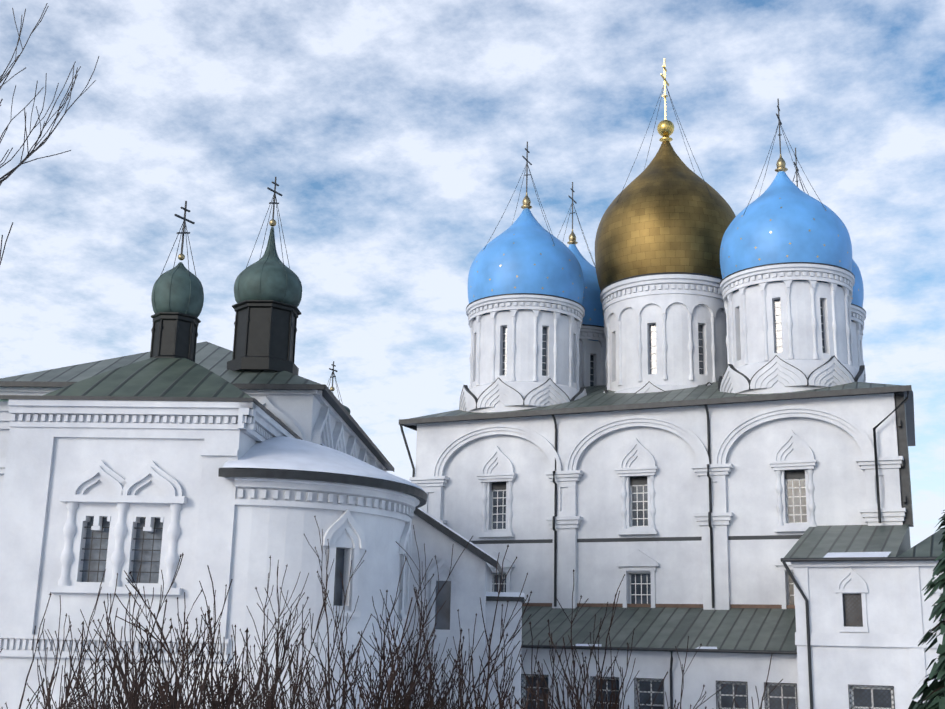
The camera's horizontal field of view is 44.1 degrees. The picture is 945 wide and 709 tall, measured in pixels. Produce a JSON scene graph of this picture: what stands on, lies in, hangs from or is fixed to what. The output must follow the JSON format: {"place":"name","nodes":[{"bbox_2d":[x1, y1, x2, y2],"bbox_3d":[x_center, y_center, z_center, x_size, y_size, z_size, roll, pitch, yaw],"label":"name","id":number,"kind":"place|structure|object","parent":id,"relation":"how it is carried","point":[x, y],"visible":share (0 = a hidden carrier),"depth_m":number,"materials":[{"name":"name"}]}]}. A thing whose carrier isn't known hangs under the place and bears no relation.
{"place":"outdoors","nodes":[
{"label":"outdoors","id":0,"kind":"place"},
{"bbox_2d":[0,177,524,708],"bbox_3d":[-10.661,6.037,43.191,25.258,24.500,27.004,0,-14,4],"label":"church","id":1,"kind":"structure","parent":0,"point":[246,457],"depth_m":30.47,"materials":[{"name":"paint"}]},
{"bbox_2d":[0,0,944,547],"label":"sky","id":2,"kind":"structure","parent":0,"point":[394,135],"materials":[{"name":"blue"}]},
{"bbox_2d":[399,58,914,609],"bbox_3d":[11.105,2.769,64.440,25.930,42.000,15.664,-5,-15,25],"label":"cathedral","id":3,"kind":"structure","parent":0,"point":[671,396],"depth_m":57.97,"materials":[{"name":"paint"}]},
{"label":"ground","id":4,"kind":"structure","parent":0,"visible":0},
{"bbox_2d":[0,3,98,264],"bbox_3d":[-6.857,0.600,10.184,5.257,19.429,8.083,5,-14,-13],"label":"bare tree","id":5,"kind":"object","parent":4,"relation":"on","point":[9,173],"visible":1,"depth_m":14.67,"materials":[{"name":"brown plant"}]},
{"bbox_2d":[0,516,870,708],"bbox_3d":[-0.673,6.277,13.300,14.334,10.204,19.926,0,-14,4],"label":"bushes","id":6,"kind":"object","parent":4,"relation":"on","point":[133,698],"visible":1,"depth_m":16.54,"materials":[{"name":"brown plant"}]},
{"bbox_2d":[521,524,944,708],"bbox_3d":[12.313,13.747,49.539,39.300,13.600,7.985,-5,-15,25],"label":"annex building","id":7,"kind":"structure","parent":4,"relation":"on","point":[851,627],"depth_m":48.21,"materials":[{"name":"paint"}]},
{"bbox_2d":[908,510,944,708],"bbox_3d":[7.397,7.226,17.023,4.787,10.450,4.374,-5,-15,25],"label":"spruce tree","id":8,"kind":"object","parent":4,"relation":"on","point":[934,693],"visible":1,"depth_m":17.79,"materials":[{"name":"green plant"}]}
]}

